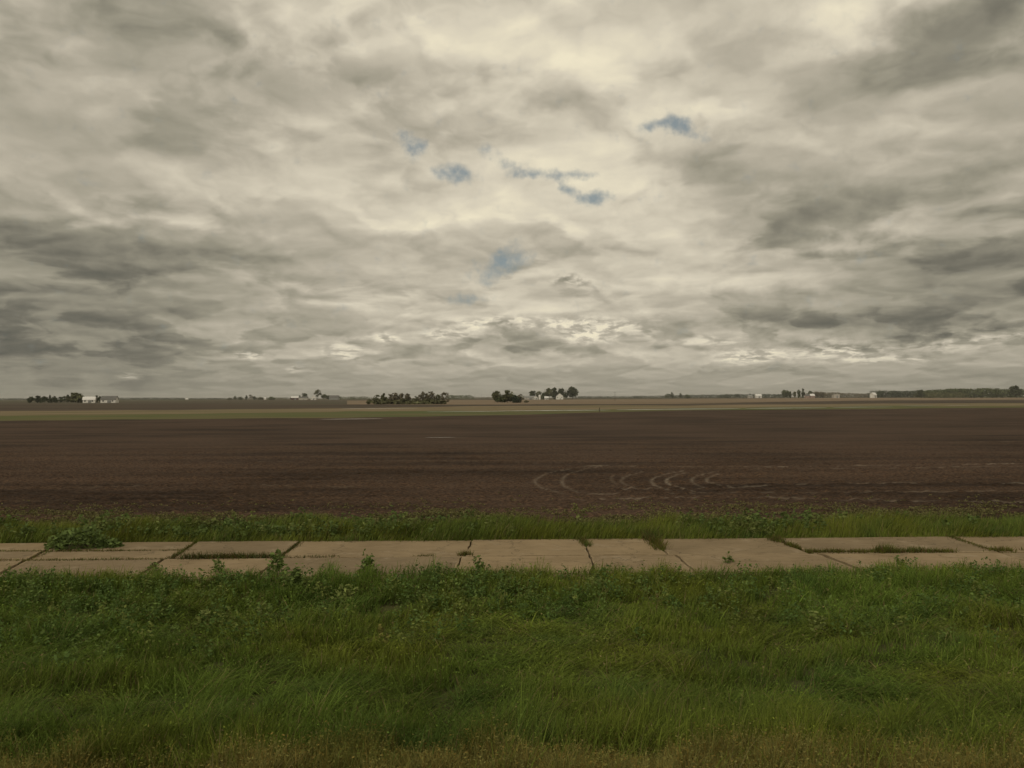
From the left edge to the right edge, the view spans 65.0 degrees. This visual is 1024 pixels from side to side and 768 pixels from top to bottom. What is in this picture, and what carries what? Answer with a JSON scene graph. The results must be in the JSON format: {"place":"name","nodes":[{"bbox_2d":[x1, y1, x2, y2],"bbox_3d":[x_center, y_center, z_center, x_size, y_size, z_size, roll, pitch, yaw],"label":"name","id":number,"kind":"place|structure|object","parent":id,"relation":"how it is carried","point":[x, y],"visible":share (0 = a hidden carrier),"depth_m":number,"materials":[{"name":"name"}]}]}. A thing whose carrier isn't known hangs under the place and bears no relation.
{"place":"outdoors","nodes":[
{"label":"outdoors","id":0,"kind":"place"},
{"bbox_2d":[100,396,118,402],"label":"barn","id":1,"kind":"structure","parent":0,"point":[109,399],"depth_m":893.55,"materials":[{"name":"white"}]},
{"bbox_2d":[0,401,346,403],"bbox_3d":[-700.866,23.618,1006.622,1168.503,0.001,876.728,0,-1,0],"label":"field","id":2,"kind":"structure","parent":0,"point":[260,402],"depth_m":881.53,"materials":[{"name":"green plant"}]},
{"bbox_2d":[26,397,34,402],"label":"tree","id":3,"kind":"object","parent":2,"relation":"on","point":[29,399],"visible":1,"depth_m":897.62,"materials":[{"name":"green plant"}]},
{"bbox_2d":[33,395,40,402],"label":"tree","id":4,"kind":"object","parent":2,"relation":"on","point":[37,399],"visible":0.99,"depth_m":898.39,"materials":[{"name":"green plant"}]},
{"bbox_2d":[40,396,47,402],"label":"tree","id":5,"kind":"object","parent":2,"relation":"on","point":[44,398],"visible":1,"depth_m":897.39,"materials":[{"name":"green plant"}]},
{"bbox_2d":[51,396,58,402],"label":"tree","id":6,"kind":"object","parent":2,"relation":"on","point":[54,398],"visible":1,"depth_m":898.42,"materials":[{"name":"green plant"}]},
{"bbox_2d":[66,392,81,402],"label":"tree","id":7,"kind":"object","parent":2,"relation":"on","point":[74,397],"visible":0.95,"depth_m":893.95,"materials":[{"name":"green plant"}]},
{"bbox_2d":[82,397,96,402],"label":"shed","id":8,"kind":"structure","parent":2,"relation":"on","point":[89,399],"depth_m":884.80,"materials":[{"name":"white"}]},
{"bbox_2d":[358,408,397,408],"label":"water","id":9,"kind":"structure","parent":0,"point":[377,408],"depth_m":340.80,"materials":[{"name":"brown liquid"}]},
{"bbox_2d":[453,411,483,411],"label":"water","id":10,"kind":"structure","parent":0,"point":[468,411],"depth_m":260.14,"materials":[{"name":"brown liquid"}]},
{"bbox_2d":[0,407,1023,524],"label":"field","id":11,"kind":"structure","parent":0,"point":[912,457],"depth_m":55.52,"materials":[{"name":"soil"}]},
{"bbox_2d":[0,492,1023,526],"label":"weeds","id":12,"kind":"object","parent":11,"relation":"on","point":[429,512],"visible":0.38,"depth_m":30.77,"materials":[{"name":"green plant"}]},
{"bbox_2d":[0,536,1023,581],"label":"road","id":13,"kind":"structure","parent":0,"point":[569,554],"depth_m":23.00,"materials":[{"name":"concrete"}]},
{"bbox_2d":[44,526,113,550],"bbox_3d":[-13.132,4.667,24.407,2.169,0.734,1.296,0,-1,0],"label":"leafy bush","id":14,"kind":"object","parent":13,"relation":"on","point":[82,538],"visible":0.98,"depth_m":24.21,"materials":[{"name":"green plant"}]},
{"bbox_2d":[95,537,124,547],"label":"leafy bush","id":15,"kind":"object","parent":13,"relation":"on","point":[114,544],"visible":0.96,"depth_m":24.31,"materials":[{"name":"green plant"}]},
{"bbox_2d":[0,526,1023,564],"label":"joint grass","id":16,"kind":"structure","parent":13,"relation":"on","point":[662,546],"depth_m":23.20,"materials":[{"name":"green plant"}]},
{"bbox_2d":[722,551,733,562],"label":"weed plant","id":17,"kind":"object","parent":13,"relation":"on","point":[728,558],"visible":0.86,"depth_m":21.68,"materials":[{"name":"green plant"}]},
{"bbox_2d":[0,709,1023,767],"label":"dry grass","id":18,"kind":"structure","parent":0,"point":[664,759],"depth_m":8.59,"materials":[{"name":"green plant"}]},
{"bbox_2d":[0,506,1023,543],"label":"grass","id":19,"kind":"structure","parent":0,"point":[667,528],"depth_m":26.23,"materials":[{"name":"green plant"}]},
{"bbox_2d":[0,396,1023,767],"bbox_3d":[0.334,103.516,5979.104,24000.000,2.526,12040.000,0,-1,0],"label":"ground","id":20,"kind":"structure","parent":0,"point":[386,606],"depth_m":14.43,"materials":[{"name":"green plant"}]},
{"bbox_2d":[0,398,25,399],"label":"wood","id":21,"kind":"object","parent":20,"relation":"on","point":[13,399],"visible":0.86,"depth_m":3010.60,"materials":[{"name":"green plant"}]},
{"bbox_2d":[121,397,184,399],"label":"wood","id":22,"kind":"object","parent":20,"relation":"on","point":[136,398],"visible":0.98,"depth_m":2904.40,"materials":[{"name":"green plant"}]},
{"bbox_2d":[147,562,160,569],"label":"weed plant","id":23,"kind":"object","parent":20,"relation":"on","point":[157,565],"visible":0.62,"depth_m":21.01,"materials":[{"name":"green plant"}]},
{"bbox_2d":[181,398,224,399],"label":"wood","id":24,"kind":"object","parent":20,"relation":"on","point":[205,398],"visible":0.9,"depth_m":3308.82,"materials":[{"name":"green plant"}]},
{"bbox_2d":[197,606,216,627],"bbox_3d":[-6.181,4.734,16.229,0.423,0.515,0.393,0,-1,-27],"label":"weed plant","id":25,"kind":"object","parent":20,"relation":"on","point":[206,612],"visible":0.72,"depth_m":16.19,"materials":[{"name":"green plant"}]},
{"bbox_2d":[203,556,228,573],"bbox_3d":[-7.660,4.739,20.843,0.642,0.540,0.376,0,-1,-16],"label":"weed plant","id":26,"kind":"object","parent":20,"relation":"on","point":[217,561],"visible":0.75,"depth_m":20.86,"materials":[{"name":"green plant"}]},
{"bbox_2d":[253,603,275,618],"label":"weed plant","id":27,"kind":"object","parent":20,"relation":"on","point":[261,609],"visible":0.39,"depth_m":16.59,"materials":[{"name":"green plant"}]},
{"bbox_2d":[255,549,295,573],"bbox_3d":[-6.002,4.586,20.512,0.935,0.804,0.821,0,-1,0],"label":"weed plant","id":28,"kind":"object","parent":20,"relation":"on","point":[280,564],"visible":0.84,"depth_m":20.43,"materials":[{"name":"green plant"}]},
{"bbox_2d":[281,564,307,590],"bbox_3d":[-5.131,4.590,18.922,0.749,0.719,0.914,0,-1,0],"label":"weed plant","id":29,"kind":"object","parent":20,"relation":"on","point":[293,577],"visible":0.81,"depth_m":18.90,"materials":[{"name":"green plant"}]},
{"bbox_2d":[291,396,298,399],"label":"barn","id":30,"kind":"structure","parent":20,"relation":"on","point":[294,398],"depth_m":2083.76,"materials":[{"name":"metal"}]},
{"bbox_2d":[314,390,321,396],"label":"tree","id":31,"kind":"object","parent":20,"relation":"on","point":[316,392],"visible":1,"depth_m":2097.50,"materials":[{"name":"green plant"}]},
{"bbox_2d":[329,395,339,399],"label":"barn","id":32,"kind":"structure","parent":20,"relation":"on","point":[334,397],"depth_m":2092.70,"materials":[{"name":"grey metal"}]},
{"bbox_2d":[331,584,361,607],"bbox_3d":[-3.676,4.703,17.885,0.746,0.565,0.664,0,-1,-33],"label":"weed plant","id":33,"kind":"object","parent":20,"relation":"on","point":[349,593],"visible":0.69,"depth_m":17.76,"materials":[{"name":"green plant"}]},
{"bbox_2d":[340,396,371,399],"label":"wood","id":34,"kind":"object","parent":20,"relation":"on","point":[350,397],"visible":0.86,"depth_m":2306.19,"materials":[{"name":"green plant"}]},
{"bbox_2d":[355,548,380,572],"bbox_3d":[-3.693,4.611,20.679,0.666,0.753,0.833,0,-1,-26],"label":"weed plant","id":35,"kind":"object","parent":20,"relation":"on","point":[368,558],"visible":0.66,"depth_m":20.57,"materials":[{"name":"green plant"}]},
{"bbox_2d":[372,395,379,400],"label":"tree","id":36,"kind":"object","parent":20,"relation":"on","point":[376,398],"visible":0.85,"depth_m":572.82,"materials":[{"name":"green plant"}]},
{"bbox_2d":[374,624,389,643],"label":"weed plant","id":37,"kind":"object","parent":20,"relation":"on","point":[380,628],"visible":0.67,"depth_m":14.80,"materials":[{"name":"green plant"}]},
{"bbox_2d":[380,393,387,399],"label":"tree","id":38,"kind":"object","parent":20,"relation":"on","point":[383,397],"visible":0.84,"depth_m":571.99,"materials":[{"name":"green plant"}]},
{"bbox_2d":[389,393,398,400],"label":"tree","id":39,"kind":"object","parent":20,"relation":"on","point":[396,396],"visible":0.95,"depth_m":570.84,"materials":[{"name":"green plant"}]},
{"bbox_2d":[405,393,410,399],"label":"tree","id":40,"kind":"object","parent":20,"relation":"on","point":[407,396],"visible":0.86,"depth_m":572.92,"materials":[{"name":"green plant"}]},
{"bbox_2d":[417,392,426,400],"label":"tree","id":41,"kind":"object","parent":20,"relation":"on","point":[422,395],"visible":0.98,"depth_m":572.44,"materials":[{"name":"green plant"}]},
{"bbox_2d":[428,391,434,400],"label":"tree","id":42,"kind":"object","parent":20,"relation":"on","point":[432,394],"visible":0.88,"depth_m":572.32,"materials":[{"name":"green plant"}]},
{"bbox_2d":[440,392,449,401],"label":"tree","id":43,"kind":"object","parent":20,"relation":"on","point":[442,396],"visible":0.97,"depth_m":571.84,"materials":[{"name":"green plant"}]},
{"bbox_2d":[447,395,474,398],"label":"wood","id":44,"kind":"object","parent":20,"relation":"on","point":[458,397],"visible":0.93,"depth_m":2204.80,"materials":[{"name":"green plant"}]},
{"bbox_2d":[468,555,487,573],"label":"weed plant","id":45,"kind":"object","parent":20,"relation":"on","point":[478,562],"visible":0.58,"depth_m":20.56,"materials":[{"name":"green plant"}]},
{"bbox_2d":[491,391,501,401],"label":"tree","id":46,"kind":"object","parent":20,"relation":"on","point":[495,394],"visible":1,"depth_m":678.25,"materials":[{"name":"green plant"}]},
{"bbox_2d":[493,397,507,401],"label":"bush","id":47,"kind":"object","parent":20,"relation":"on","point":[500,399],"visible":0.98,"depth_m":676.57,"materials":[{"name":"green plant"}]},
{"bbox_2d":[502,390,513,402],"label":"tree","id":48,"kind":"object","parent":20,"relation":"on","point":[507,395],"visible":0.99,"depth_m":678.02,"materials":[{"name":"green plant"}]},
{"bbox_2d":[0,503,1023,671],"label":"weeds","id":49,"kind":"object","parent":20,"relation":"on","point":[214,522],"visible":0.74,"depth_m":18.19,"materials":[{"name":"green plant"}]},
{"bbox_2d":[0,554,1023,767],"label":"grass","id":50,"kind":"structure","parent":20,"relation":"on","point":[634,701],"depth_m":13.13,"materials":[{"name":"green plant"}]},
{"bbox_2d":[508,395,520,402],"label":"bush","id":51,"kind":"object","parent":20,"relation":"on","point":[514,399],"visible":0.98,"depth_m":676.98,"materials":[{"name":"green plant"}]},
{"bbox_2d":[524,396,534,399],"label":"barn","id":52,"kind":"structure","parent":20,"relation":"on","point":[528,397],"depth_m":1692.69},
{"bbox_2d":[544,388,552,399],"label":"tree","id":53,"kind":"object","parent":20,"relation":"on","point":[548,392],"visible":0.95,"depth_m":1708.21,"materials":[{"name":"green plant"}]},
{"bbox_2d":[551,387,558,398],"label":"tree","id":54,"kind":"object","parent":20,"relation":"on","point":[554,391],"visible":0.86,"depth_m":1745.14,"materials":[{"name":"green plant"}]},
{"bbox_2d":[556,393,562,398],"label":"house","id":55,"kind":"structure","parent":20,"relation":"on","point":[559,396],"depth_m":1673.79,"materials":[{"name":"white"}]},
{"bbox_2d":[557,388,563,395],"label":"tree","id":56,"kind":"object","parent":20,"relation":"on","point":[561,391],"visible":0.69,"depth_m":1756.81,"materials":[{"name":"green plant"}]},
{"bbox_2d":[564,386,578,399],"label":"tree","id":57,"kind":"object","parent":20,"relation":"on","point":[572,392],"visible":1,"depth_m":1694.94,"materials":[{"name":"green plant"}]},
{"bbox_2d":[584,573,604,589],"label":"weed plant","id":58,"kind":"object","parent":20,"relation":"on","point":[594,579],"visible":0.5,"depth_m":18.84,"materials":[{"name":"green plant"}]},
{"bbox_2d":[574,396,639,398],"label":"wood","id":59,"kind":"object","parent":20,"relation":"on","point":[581,397],"visible":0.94,"depth_m":2901.24,"materials":[{"name":"green plant"}]},
{"bbox_2d":[632,394,725,397],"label":"wood","id":60,"kind":"object","parent":20,"relation":"on","point":[702,396],"visible":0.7,"depth_m":2901.52,"materials":[{"name":"green plant"}]},
{"bbox_2d":[717,394,784,397],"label":"wood","id":61,"kind":"object","parent":20,"relation":"on","point":[744,395],"visible":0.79,"depth_m":2705.20,"materials":[{"name":"green plant"}]},
{"bbox_2d":[805,610,827,633],"bbox_3d":[5.867,4.640,15.634,0.479,0.444,0.496,0,-1,0],"label":"weed plant","id":62,"kind":"object","parent":20,"relation":"on","point":[821,618],"visible":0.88,"depth_m":15.56,"materials":[{"name":"green plant"}]},
{"bbox_2d":[805,392,884,397],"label":"wood","id":63,"kind":"object","parent":20,"relation":"on","point":[842,395],"visible":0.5,"depth_m":2600.67,"materials":[{"name":"green plant"}]},
{"bbox_2d":[868,390,927,397],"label":"wood","id":64,"kind":"object","parent":20,"relation":"on","point":[897,394],"visible":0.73,"depth_m":2299.89,"materials":[{"name":"green plant"}]},
{"bbox_2d":[894,555,908,565],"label":"weed plant","id":65,"kind":"object","parent":20,"relation":"on","point":[896,558],"visible":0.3,"depth_m":20.82,"materials":[{"name":"green plant"}]},
{"bbox_2d":[916,390,925,397],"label":"tree","id":66,"kind":"object","parent":20,"relation":"on","point":[920,393],"visible":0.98,"depth_m":1848.58,"materials":[{"name":"green plant"}]},
{"bbox_2d":[913,392,967,397],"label":"wood","id":67,"kind":"object","parent":20,"relation":"on","point":[943,395],"visible":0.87,"depth_m":1902.12,"materials":[{"name":"green plant"}]},
{"bbox_2d":[922,388,1023,397],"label":"wood","id":68,"kind":"object","parent":20,"relation":"on","point":[981,393],"visible":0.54,"depth_m":1995.65,"materials":[{"name":"green plant"}]},
{"bbox_2d":[990,388,999,397],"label":"tree","id":69,"kind":"object","parent":20,"relation":"on","point":[995,393],"visible":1,"depth_m":1847.76,"materials":[{"name":"green plant"}]},
{"bbox_2d":[1009,385,1022,397],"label":"tree","id":70,"kind":"object","parent":20,"relation":"on","point":[1015,390],"visible":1,"depth_m":1798.99,"materials":[{"name":"green plant"}]},
{"bbox_2d":[0,405,1023,420],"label":"field margin","id":71,"kind":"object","parent":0,"point":[349,414],"visible":0.94,"depth_m":225.21,"materials":[{"name":"green plant"}]},
{"bbox_2d":[0,400,1023,410],"bbox_3d":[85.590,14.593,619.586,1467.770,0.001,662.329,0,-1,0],"label":"tilled strip","id":72,"kind":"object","parent":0,"point":[94,407],"visible":0.96,"depth_m":486.11,"materials":[{"name":"soil"}]},
{"bbox_2d":[0,403,1023,415],"bbox_3d":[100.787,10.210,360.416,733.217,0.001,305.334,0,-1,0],"label":"stubble field","id":73,"kind":"structure","parent":0,"point":[453,408],"depth_m":321.62,"materials":[{"name":"brown plant"}]},
{"bbox_2d":[0,0,1023,398],"label":"sky","id":74,"kind":"structure","parent":0,"point":[202,199],"materials":[{"name":"grey"}]},
{"bbox_2d":[527,410,576,410],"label":"water","id":75,"kind":"structure","parent":0,"point":[551,410],"depth_m":274.52,"materials":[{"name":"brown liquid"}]},
{"bbox_2d":[628,408,740,409],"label":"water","id":76,"kind":"structure","parent":0,"point":[659,409],"depth_m":290.46,"materials":[{"name":"liquid"}]},
{"bbox_2d":[347,397,1023,404],"bbox_3d":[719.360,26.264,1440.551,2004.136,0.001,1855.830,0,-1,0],"label":"field","id":77,"kind":"structure","parent":0,"point":[594,401],"depth_m":926.94,"materials":[{"name":"brown soil"}]},
{"bbox_2d":[369,399,392,403],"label":"bush","id":78,"kind":"object","parent":77,"relation":"on","point":[382,401],"visible":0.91,"depth_m":565.90,"materials":[{"name":"green plant"}]},
{"bbox_2d":[391,398,415,403],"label":"bush","id":79,"kind":"object","parent":77,"relation":"on","point":[404,401],"visible":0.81,"depth_m":564.97,"materials":[{"name":"green plant"}]},
{"bbox_2d":[413,398,446,403],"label":"bush","id":80,"kind":"object","parent":77,"relation":"on","point":[430,401],"visible":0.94,"depth_m":565.85,"materials":[{"name":"green plant"}]},
{"bbox_2d":[832,394,839,397],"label":"barn","id":81,"kind":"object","parent":77,"relation":"on","point":[835,395],"visible":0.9,"depth_m":2172.74,"materials":[{"name":"white"}]},
{"bbox_2d":[870,392,876,397],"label":"barn","id":82,"kind":"structure","parent":0,"point":[873,394],"depth_m":2275.07,"materials":[{"name":"white"}]}
]}

